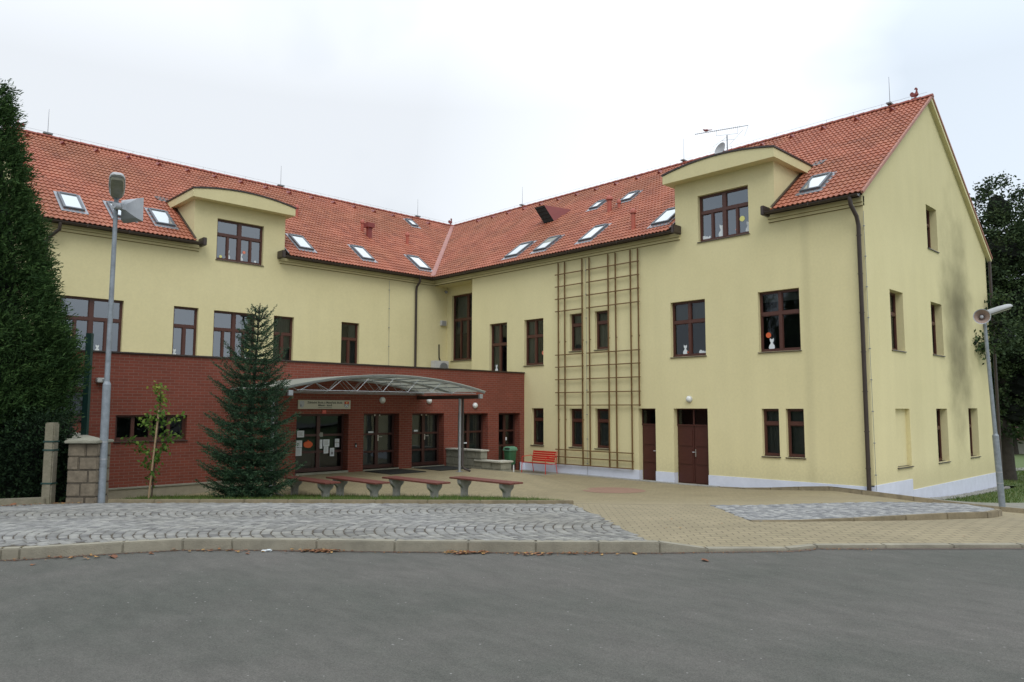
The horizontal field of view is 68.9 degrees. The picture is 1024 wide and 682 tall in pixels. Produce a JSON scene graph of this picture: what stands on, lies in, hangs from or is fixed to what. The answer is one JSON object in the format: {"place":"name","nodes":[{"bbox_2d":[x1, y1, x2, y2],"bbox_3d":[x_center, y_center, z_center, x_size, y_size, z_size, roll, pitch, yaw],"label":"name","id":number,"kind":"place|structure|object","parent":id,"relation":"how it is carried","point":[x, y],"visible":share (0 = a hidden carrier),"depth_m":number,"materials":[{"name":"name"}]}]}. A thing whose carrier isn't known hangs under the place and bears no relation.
{"place":"outdoors","nodes":[
{"label":"outdoors","id":0,"kind":"place"},
{"bbox_2d":[0,549,1023,681],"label":"road","id":1,"kind":"structure","parent":0,"point":[891,615],"depth_m":6.12,"materials":[{"name":"grey asphalt"}]},
{"bbox_2d":[0,537,1023,559],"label":"kerb","id":2,"kind":"structure","parent":1,"relation":"on","point":[341,544],"depth_m":8.94,"materials":[{"name":"concrete"}]},
{"bbox_2d":[0,548,1023,560],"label":"gutter dirt","id":3,"kind":"structure","parent":1,"relation":"on","point":[545,552],"depth_m":8.92,"materials":[{"name":"soil"}]},
{"bbox_2d":[0,0,1023,278],"label":"sky","id":4,"kind":"structure","parent":0,"point":[443,110],"materials":[{"name":"white"}]},
{"bbox_2d":[2,468,1023,547],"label":"plaza paving","id":5,"kind":"structure","parent":0,"point":[563,486],"depth_m":21.54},
{"bbox_2d":[97,172,143,502],"bbox_3d":[-7.605,-0.025,14.252,0.525,6.300,0.934,0,-5,5],"label":"street lamp","id":6,"kind":"object","parent":5,"relation":"on","point":[131,210],"visible":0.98,"depth_m":14.37,"materials":[{"name":"grey metal"}]},
{"bbox_2d":[282,476,340,496],"bbox_3d":[-5.474,4.031,20.178,0.470,0.582,2.400,5,-7,-44],"label":"park bench","id":7,"kind":"object","parent":5,"relation":"on","point":[325,487],"visible":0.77,"depth_m":19.83,"materials":[{"name":"concrete"}]},
{"bbox_2d":[0,502,644,546],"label":"cobble paving","id":8,"kind":"structure","parent":5,"relation":"on","point":[20,525],"depth_m":10.92,"materials":[{"name":"stone"}]},
{"bbox_2d":[117,491,561,500],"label":"grass","id":9,"kind":"structure","parent":5,"relation":"on","point":[399,497],"depth_m":17.26,"materials":[{"name":"green plant"}]},
{"bbox_2d":[120,381,184,497],"bbox_3d":[-8.387,2.332,17.521,1.457,2.793,0.798,0,-5,1],"label":"sapling tree","id":10,"kind":"object","parent":9,"relation":"on","point":[161,396],"visible":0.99,"depth_m":17.52,"materials":[{"name":"green plant"}]},
{"bbox_2d":[148,410,159,498],"bbox_3d":[-8.366,2.718,17.403,0.202,2.203,0.042,0,-5,0],"label":"tree stake","id":11,"kind":"object","parent":9,"relation":"on","point":[153,454],"visible":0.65,"depth_m":17.39,"materials":[{"name":"brown wood"}]},
{"bbox_2d":[195,304,306,498],"bbox_3d":[-6.341,1.498,18.165,2.708,4.882,2.495,5,-7,-44],"label":"spruce tree","id":12,"kind":"object","parent":9,"relation":"on","point":[249,461],"visible":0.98,"depth_m":17.80,"materials":[{"name":"green plant"}]},
{"bbox_2d":[326,476,389,496],"bbox_3d":[-4.142,3.980,19.898,0.470,0.582,2.400,5,-7,-44],"label":"park bench","id":13,"kind":"object","parent":5,"relation":"on","point":[373,487],"visible":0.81,"depth_m":19.64,"materials":[{"name":"concrete"}]},
{"bbox_2d":[232,374,485,496],"bbox_3d":[-4.532,2.799,22.978,7.126,3.411,3.400,5,-7,-44],"label":"entrance canopy","id":14,"kind":"object","parent":5,"relation":"on","point":[418,385],"visible":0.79,"depth_m":24.13,"materials":[{"name":"grey metal"}]},
{"bbox_2d":[365,469,425,474],"bbox_3d":[-3.845,4.301,24.601,1.400,0.026,1.500,5,-7,-44],"label":"door mat","id":15,"kind":"object","parent":5,"relation":"on","point":[395,471],"depth_m":24.48,"materials":[{"name":"black rubber"}]},
{"bbox_2d":[382,476,450,497],"bbox_3d":[-2.568,3.951,19.726,0.470,0.582,2.400,5,-7,-44],"label":"park bench","id":16,"kind":"object","parent":5,"relation":"on","point":[434,487],"visible":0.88,"depth_m":19.61,"materials":[{"name":"concrete"}]},
{"bbox_2d":[2,495,876,560],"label":"leaf litter","id":17,"kind":"object","parent":5,"relation":"on","point":[447,551],"visible":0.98,"depth_m":8.87,"materials":[{"name":"brown plant"}]},
{"bbox_2d":[415,466,470,470],"bbox_3d":[-2.426,4.424,25.969,1.350,0.026,1.500,5,-7,-44],"label":"door mat","id":18,"kind":"object","parent":5,"relation":"on","point":[441,468],"depth_m":25.72,"materials":[{"name":"black rubber"}]},
{"bbox_2d":[445,448,513,471],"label":"stone wall","id":19,"kind":"structure","parent":5,"relation":"on","point":[476,458],"depth_m":26.12,"materials":[{"name":"grey stone"}]},
{"bbox_2d":[449,476,522,497],"bbox_3d":[-0.716,3.944,19.668,0.470,0.582,2.400,5,-7,-44],"label":"park bench","id":20,"kind":"object","parent":5,"relation":"on","point":[506,487],"visible":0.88,"depth_m":19.57,"materials":[{"name":"concrete"}]},
{"bbox_2d":[503,446,517,471],"bbox_3d":[-0.085,4.549,28.474,0.460,1.050,0.455,5,-7,-44],"label":"litter bin","id":21,"kind":"object","parent":5,"relation":"on","point":[509,452],"visible":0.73,"depth_m":28.35,"materials":[{"name":"green plastic"}]},
{"bbox_2d":[517,471,558,475],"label":"bench slab","id":22,"kind":"structure","parent":5,"relation":"on","point":[534,473],"depth_m":28.26,"materials":[{"name":"beige concrete"}]},
{"bbox_2d":[521,450,557,474],"bbox_3d":[1.046,4.643,28.534,0.688,0.865,1.278,5,-7,-44],"label":"metal bench","id":23,"kind":"object","parent":22,"relation":"on","point":[541,455],"visible":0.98,"depth_m":28.65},
{"bbox_2d":[583,487,644,492],"bbox_3d":[3.087,4.514,22.586,1.900,0.028,1.900,5,-7,-44],"label":"paving inlay","id":24,"kind":"object","parent":5,"relation":"on","point":[613,490],"visible":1,"depth_m":22.59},
{"bbox_2d":[522,470,719,486],"bbox_3d":[3.456,4.944,26.769,0.280,0.130,8.830,5,-7,-44],"label":"wall edging","id":25,"kind":"object","parent":5,"relation":"on","point":[628,479],"depth_m":25.92,"materials":[{"name":"concrete"}]},
{"bbox_2d":[573,504,1023,546],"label":"driveway paving","id":26,"kind":"structure","parent":0,"point":[706,525],"depth_m":10.48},
{"bbox_2d":[723,486,1023,508],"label":"pavement","id":27,"kind":"structure","parent":0,"point":[1016,505],"depth_m":22.01,"materials":[{"name":"beige concrete"}]},
{"bbox_2d":[720,486,1023,512],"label":"pavement kerb","id":28,"kind":"structure","parent":27,"relation":"on","point":[897,496],"depth_m":20.40,"materials":[{"name":"grey concrete"}]},
{"bbox_2d":[973,304,1012,506],"bbox_3d":[13.547,1.859,20.794,0.983,5.799,0.520,-3,-6,28],"label":"street lamp","id":29,"kind":"object","parent":27,"relation":"on","point":[982,316],"visible":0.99,"depth_m":20.89,"materials":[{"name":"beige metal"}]},
{"bbox_2d":[943,462,1023,502],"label":"lawn","id":30,"kind":"structure","parent":0,"point":[1019,465],"depth_m":25.88,"materials":[{"name":"plant"}]},
{"bbox_2d":[969,171,1023,480],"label":"broadleaf tree","id":31,"kind":"object","parent":30,"relation":"on","point":[1006,248],"visible":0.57,"depth_m":31.87,"materials":[{"name":"green plant"}]},
{"bbox_2d":[1004,454,1023,487],"bbox_3d":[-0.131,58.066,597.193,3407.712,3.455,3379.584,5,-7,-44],"label":"ground","id":32,"kind":"structure","parent":0,"point":[1019,457],"depth_m":52.55,"materials":[{"name":"green plant"}]},
{"bbox_2d":[0,432,44,505],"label":"wire fence","id":33,"kind":"object","parent":32,"relation":"on","point":[22,501],"visible":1,"depth_m":13.81,"materials":[{"name":"metal"}]},
{"bbox_2d":[0,405,84,501],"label":"hedge","id":34,"kind":"object","parent":32,"relation":"on","point":[35,426],"visible":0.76,"depth_m":14.49,"materials":[{"name":"green plant"}]},
{"bbox_2d":[0,78,93,449],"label":"conifer tree","id":35,"kind":"object","parent":32,"relation":"on","point":[44,376],"visible":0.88,"depth_m":15.43,"materials":[{"name":"green plant"}]},
{"bbox_2d":[41,422,59,503],"bbox_3d":[-8.726,2.384,14.090,0.200,1.680,0.185,0,-5,0],"label":"concrete gate post","id":36,"kind":"object","parent":32,"relation":"on","point":[50,450],"visible":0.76,"depth_m":14.04,"materials":[{"name":"grey concrete"}]},
{"bbox_2d":[67,333,93,434],"bbox_3d":[-11.544,1.810,16.879,3.780,4.020,0.108,0,-5,-4],"label":"fence post","id":37,"kind":"object","parent":32,"relation":"on","point":[84,421],"visible":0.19,"depth_m":17.03,"materials":[{"name":"green metal"}]},
{"bbox_2d":[64,432,113,503],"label":"gate pillar wall","id":38,"kind":"structure","parent":32,"relation":"on","point":[83,468],"depth_m":14.04,"materials":[{"name":"stone"}]},
{"bbox_2d":[35,350,524,498],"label":"brick entrance building","id":39,"kind":"structure","parent":32,"relation":"on","point":[492,421],"depth_m":24.02,"materials":[{"name":"brick"}]},
{"bbox_2d":[63,373,83,421],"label":"window","id":40,"kind":"structure","parent":39,"relation":"in","point":[78,408],"depth_m":19.24,"materials":[{"name":"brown wood"}]},
{"bbox_2d":[96,378,103,382],"bbox_3d":[-10.664,1.021,19.434,0.280,0.120,0.208,5,-7,-44],"label":"junction box","id":41,"kind":"object","parent":39,"relation":"attached to","point":[99,380],"visible":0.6,"depth_m":19.35,"materials":[{"name":"grey plastic"}]},
{"bbox_2d":[113,415,187,442],"bbox_3d":[-9.847,2.350,20.362,1.910,0.797,0.230,5,-7,-44],"label":"window","id":42,"kind":"structure","parent":39,"relation":"in","point":[122,423],"depth_m":20.26,"materials":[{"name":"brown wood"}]},
{"bbox_2d":[296,448,301,455],"bbox_3d":[-6.753,3.504,23.563,0.240,0.245,0.006,5,-7,-44],"label":"paper notice","id":43,"kind":"object","parent":39,"relation":"attached to","point":[298,451],"visible":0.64,"depth_m":23.58,"materials":[{"name":"white paper"}]},
{"bbox_2d":[296,440,301,447],"bbox_3d":[-6.748,3.259,23.595,0.240,0.220,0.006,5,-7,-44],"label":"paper notice","id":44,"kind":"object","parent":39,"relation":"attached to","point":[299,445],"visible":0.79,"depth_m":23.61,"materials":[{"name":"white paper"}]},
{"bbox_2d":[297,431,303,436],"bbox_3d":[-6.704,2.949,23.665,0.240,0.210,0.006,5,-7,-44],"label":"paper notice","id":45,"kind":"object","parent":39,"relation":"attached to","point":[300,433],"visible":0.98,"depth_m":23.66,"materials":[{"name":"white paper"}]},
{"bbox_2d":[304,440,312,447],"bbox_3d":[-6.509,3.288,23.826,0.321,0.254,0.004,5,-7,-44],"label":"paper pumpkin","id":46,"kind":"object","parent":39,"relation":"attached to","point":[308,444],"visible":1,"depth_m":23.82,"materials":[{"name":"orange paper"}]},
{"bbox_2d":[295,414,343,472],"bbox_3d":[-6.282,3.278,24.099,1.870,1.835,0.080,5,-7,-44],"label":"door","id":47,"kind":"structure","parent":39,"relation":"in","point":[317,451],"depth_m":24.12,"materials":[{"name":"brown wood"}]},
{"bbox_2d":[298,400,350,408],"bbox_3d":[-6.010,2.042,23.969,1.880,0.285,0.052,5,-7,-44],"label":"school sign","id":48,"kind":"object","parent":39,"relation":"attached to","point":[323,404],"visible":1,"depth_m":23.93,"materials":[{"name":"beige plastic"}]},
{"bbox_2d":[323,439,329,445],"bbox_3d":[-6.040,3.313,24.278,0.230,0.220,0.006,5,-7,-44],"label":"paper notice","id":49,"kind":"object","parent":39,"relation":"attached to","point":[326,442],"visible":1,"depth_m":24.28,"materials":[{"name":"white paper"}]},
{"bbox_2d":[330,448,333,455],"bbox_3d":[-5.886,3.631,24.398,0.160,0.270,0.008,5,-7,-44],"label":"paper notice","id":50,"kind":"object","parent":39,"relation":"attached to","point":[331,451],"visible":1,"depth_m":24.40,"materials":[{"name":"white paper"}]},
{"bbox_2d":[335,439,338,446],"bbox_3d":[-5.756,3.353,24.550,0.160,0.270,0.008,5,-7,-44],"label":"paper notice","id":51,"kind":"object","parent":39,"relation":"attached to","point":[336,442],"visible":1,"depth_m":24.55,"materials":[{"name":"white paper"}]},
{"bbox_2d":[363,413,393,468],"bbox_3d":[-4.686,3.422,25.657,1.440,1.860,0.251,5,-7,-44],"label":"door","id":52,"kind":"structure","parent":39,"relation":"in","point":[376,445],"depth_m":25.76,"materials":[{"name":"brown wood"}]},
{"bbox_2d":[379,397,385,402],"bbox_3d":[-4.403,2.022,25.495,0.221,0.221,0.115,5,-7,-44],"label":"wall lamp","id":53,"kind":"object","parent":39,"relation":"attached to","point":[382,400],"visible":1,"depth_m":25.45,"materials":[{"name":"white glass"}]},
{"bbox_2d":[412,413,438,465],"bbox_3d":[-3.249,3.557,27.042,1.440,1.870,0.251,5,-7,-44],"label":"door","id":54,"kind":"structure","parent":39,"relation":"in","point":[427,424],"depth_m":27.17,"materials":[{"name":"brown wood"}]},
{"bbox_2d":[431,344,448,367],"bbox_3d":[-3.410,1.007,34.569,0.820,1.760,0.593,5,-7,-44],"label":"air conditioner","id":55,"kind":"object","parent":39,"relation":"on","point":[439,364],"visible":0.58,"depth_m":34.36,"materials":[{"name":"grey"}]},
{"bbox_2d":[461,413,482,448],"bbox_3d":[-1.740,3.940,28.523,1.510,2.345,0.180,5,-7,-44],"label":"door","id":56,"kind":"structure","parent":39,"relation":"in","point":[471,420],"depth_m":28.88,"materials":[{"name":"brown wood"}]},
{"bbox_2d":[499,413,514,469],"bbox_3d":[-0.333,4.048,29.811,1.170,2.330,0.080,5,-7,-44],"label":"door","id":57,"kind":"structure","parent":39,"relation":"in","point":[503,430],"depth_m":29.89,"materials":[{"name":"brown wood"}]},
{"bbox_2d":[109,499,573,503],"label":"garden kerb","id":58,"kind":"structure","parent":32,"relation":"on","point":[354,501],"depth_m":14.18,"materials":[{"name":"grey concrete"}]},
{"bbox_2d":[2,87,1003,497],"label":"school building","id":59,"kind":"structure","parent":32,"relation":"on","point":[848,269],"depth_m":26.09,"materials":[{"name":"paint"}]},
{"bbox_2d":[60,295,122,350],"bbox_3d":[-14.156,-0.483,25.006,1.920,1.905,0.194,5,-7,-44],"label":"window","id":60,"kind":"structure","parent":59,"relation":"in","point":[92,313],"depth_m":25.10,"materials":[{"name":"brown wood"}]},
{"bbox_2d":[172,306,196,354],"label":"window","id":61,"kind":"structure","parent":59,"relation":"in","point":[185,318],"depth_m":27.12,"materials":[{"name":"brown wood"}]},
{"bbox_2d":[212,311,254,357],"bbox_3d":[-10.604,-0.153,28.350,1.640,1.875,0.082,5,-7,-44],"label":"window","id":62,"kind":"structure","parent":59,"relation":"in","point":[225,323],"depth_m":28.23,"materials":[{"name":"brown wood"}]},
{"bbox_2d":[215,219,263,266],"bbox_3d":[-10.469,-3.767,28.694,1.900,1.595,0.240,5,-7,-44],"label":"window","id":63,"kind":"structure","parent":59,"relation":"in","point":[236,237],"depth_m":28.73,"materials":[{"name":"brown wood"}]},
{"bbox_2d":[273,316,291,359],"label":"window","id":64,"kind":"structure","parent":59,"relation":"in","point":[284,325],"depth_m":29.81,"materials":[{"name":"brown wood"}]},
{"bbox_2d":[341,322,357,363],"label":"window","id":65,"kind":"structure","parent":59,"relation":"in","point":[349,331],"depth_m":31.88,"materials":[{"name":"brown wood"}]},
{"bbox_2d":[440,320,446,325],"bbox_3d":[-3.244,-0.838,35.249,0.320,0.240,0.125,5,-7,-44],"label":"vent box","id":66,"kind":"object","parent":59,"relation":"attached to","point":[443,323],"visible":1,"depth_m":35.18,"materials":[{"name":"grey"}]},
{"bbox_2d":[450,293,471,361],"bbox_3d":[-2.036,-0.646,34.548,0.332,3.125,2.150,5,-7,-44],"label":"window","id":67,"kind":"structure","parent":59,"relation":"in","point":[462,349],"depth_m":34.86,"materials":[{"name":"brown wood"}]},
{"bbox_2d":[492,323,506,370],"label":"window","id":68,"kind":"structure","parent":59,"relation":"in","point":[499,331],"depth_m":31.78,"materials":[{"name":"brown wood"}]},
{"bbox_2d":[526,318,542,365],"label":"window","id":69,"kind":"structure","parent":59,"relation":"in","point":[534,328],"depth_m":30.31,"materials":[{"name":"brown wood"}]},
{"bbox_2d":[530,408,543,445],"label":"window","id":70,"kind":"structure","parent":59,"relation":"in","point":[538,412],"depth_m":29.85,"materials":[{"name":"brown wood"}]},
{"bbox_2d":[555,259,583,465],"bbox_3d":[2.218,0.792,28.578,0.135,7.818,1.432,5,-7,-44],"label":"trellis","id":71,"kind":"object","parent":59,"relation":"attached to","point":[565,354],"visible":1,"depth_m":28.57,"materials":[{"name":"brown wood"}]},
{"bbox_2d":[569,314,581,351],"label":"window","id":72,"kind":"structure","parent":59,"relation":"in","point":[576,318],"depth_m":28.73,"materials":[{"name":"brown wood"}]},
{"bbox_2d":[569,409,581,447],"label":"window","id":73,"kind":"structure","parent":59,"relation":"in","point":[576,413],"depth_m":28.41,"materials":[{"name":"brown wood"}]},
{"bbox_2d":[594,311,607,350],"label":"window","id":74,"kind":"structure","parent":59,"relation":"in","point":[602,316],"depth_m":27.82,"materials":[{"name":"brown wood"}]},
{"bbox_2d":[594,409,608,449],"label":"window","id":75,"kind":"structure","parent":59,"relation":"in","point":[603,420],"depth_m":27.49,"materials":[{"name":"brown wood"}]},
{"bbox_2d":[584,248,640,469],"bbox_3d":[3.627,0.665,27.128,0.135,7.813,2.580,5,-7,-44],"label":"trellis","id":76,"kind":"object","parent":59,"relation":"attached to","point":[615,351],"visible":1,"depth_m":26.97,"materials":[{"name":"brown wood"}]},
{"bbox_2d":[642,408,655,479],"bbox_3d":[4.833,3.635,25.984,0.119,2.560,0.715,5,-7,-44],"label":"door","id":77,"kind":"structure","parent":59,"relation":"in","point":[648,414],"depth_m":26.04,"materials":[{"name":"brown wood"}]},
{"bbox_2d":[670,299,706,357],"bbox_3d":[5.976,-0.395,25.069,0.332,1.905,1.400,5,-7,-44],"label":"window","id":78,"kind":"structure","parent":59,"relation":"in","point":[688,316],"depth_m":25.10,"materials":[{"name":"brown wood"}]},
{"bbox_2d":[686,396,691,401],"bbox_3d":[5.849,1.925,24.718,0.115,0.221,0.221,5,-7,-44],"label":"wall lamp","id":79,"kind":"object","parent":59,"relation":"attached to","point":[688,398],"visible":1,"depth_m":24.67,"materials":[{"name":"white glass"}]},
{"bbox_2d":[677,408,708,484],"bbox_3d":[6.045,3.514,24.738,0.119,2.540,1.300,5,-7,-44],"label":"door","id":80,"kind":"structure","parent":59,"relation":"in","point":[693,455],"depth_m":24.78,"materials":[{"name":"brown wood"}]},
{"bbox_2d":[719,225,722,236],"bbox_3d":[6.882,-3.637,24.491,0.003,0.400,0.232,5,-7,-44],"label":"paper cat","id":81,"kind":"object","parent":59,"relation":"attached to","point":[721,231],"visible":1,"depth_m":24.50},
{"bbox_2d":[695,125,747,153],"bbox_3d":[7.663,-6.633,27.232,1.903,2.410,0.424,-1,-5,16],"label":"roof antenna","id":82,"kind":"object","parent":59,"relation":"on","point":[720,147],"visible":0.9,"depth_m":27.34,"materials":[{"name":"silver metal"}]},
{"bbox_2d":[697,186,749,242],"bbox_3d":[6.918,-4.114,24.374,0.240,1.600,1.890,5,-7,-44],"label":"window","id":83,"kind":"structure","parent":59,"relation":"in","point":[726,208],"depth_m":24.41,"materials":[{"name":"brown wood"}]},
{"bbox_2d":[761,409,780,457],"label":"window","id":84,"kind":"structure","parent":59,"relation":"in","point":[771,416],"depth_m":22.78,"materials":[{"name":"brown wood"}]},
{"bbox_2d":[758,288,801,352],"bbox_3d":[8.203,-0.600,22.777,0.332,1.905,1.385,5,-7,-44],"label":"window","id":85,"kind":"structure","parent":59,"relation":"in","point":[779,310],"depth_m":22.79,"materials":[{"name":"brown wood"}]},
{"bbox_2d":[769,338,774,348],"bbox_3d":[8.000,0.079,22.982,0.003,0.340,0.197,5,-7,-44],"label":"paper cat","id":86,"kind":"object","parent":85,"relation":"attached to","point":[771,345],"visible":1,"depth_m":22.97},
{"bbox_2d":[786,409,805,458],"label":"window","id":87,"kind":"structure","parent":59,"relation":"in","point":[796,438],"depth_m":22.23,"materials":[{"name":"brown wood"}]},
{"bbox_2d":[890,292,906,352],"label":"window","id":88,"kind":"structure","parent":59,"relation":"in","point":[892,296],"depth_m":22.89,"materials":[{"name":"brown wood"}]},
{"bbox_2d":[926,210,939,252],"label":"window","id":89,"kind":"structure","parent":59,"relation":"in","point":[927,212],"depth_m":25.77,"materials":[{"name":"brown wood"}]},
{"bbox_2d":[931,304,945,356],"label":"window","id":90,"kind":"structure","parent":59,"relation":"in","point":[932,306],"depth_m":25.49,"materials":[{"name":"brown wood"}]},
{"bbox_2d":[936,409,950,463],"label":"window","id":91,"kind":"structure","parent":59,"relation":"in","point":[937,410],"depth_m":25.19,"materials":[{"name":"brown wood"}]},
{"bbox_2d":[968,408,980,457],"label":"window","id":92,"kind":"structure","parent":59,"relation":"in","point":[969,409],"depth_m":27.67,"materials":[{"name":"brown wood"}]},
{"bbox_2d":[750,502,1002,521],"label":"island kerb","id":93,"kind":"structure","parent":32,"relation":"on","point":[995,512],"depth_m":11.53,"materials":[{"name":"grey concrete"}]},
{"bbox_2d":[922,486,1009,499],"bbox_3d":[15.420,5.131,25.292,9.769,0.414,0.419,5,-7,-44],"label":"drip edge","id":94,"kind":"object","parent":32,"relation":"on","point":[988,490],"visible":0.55,"depth_m":25.51,"materials":[{"name":"concrete"}]},
{"bbox_2d":[1011,370,1023,453],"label":"broadleaf tree","id":95,"kind":"object","parent":32,"relation":"on","point":[1015,443],"depth_m":59.16,"materials":[{"name":"green plant"}]},
{"bbox_2d":[1017,427,1023,453],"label":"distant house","id":96,"kind":"structure","parent":32,"relation":"on","point":[1021,448],"depth_m":60.48,"materials":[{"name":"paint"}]},
{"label":"island bed","id":97,"kind":"structure","parent":0,"visible":0},
{"bbox_2d":[710,502,993,521],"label":"island cobbles","id":98,"kind":"object","parent":97,"relation":"on","point":[801,511],"visible":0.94,"depth_m":12.55,"materials":[{"name":"stone"}]}
]}

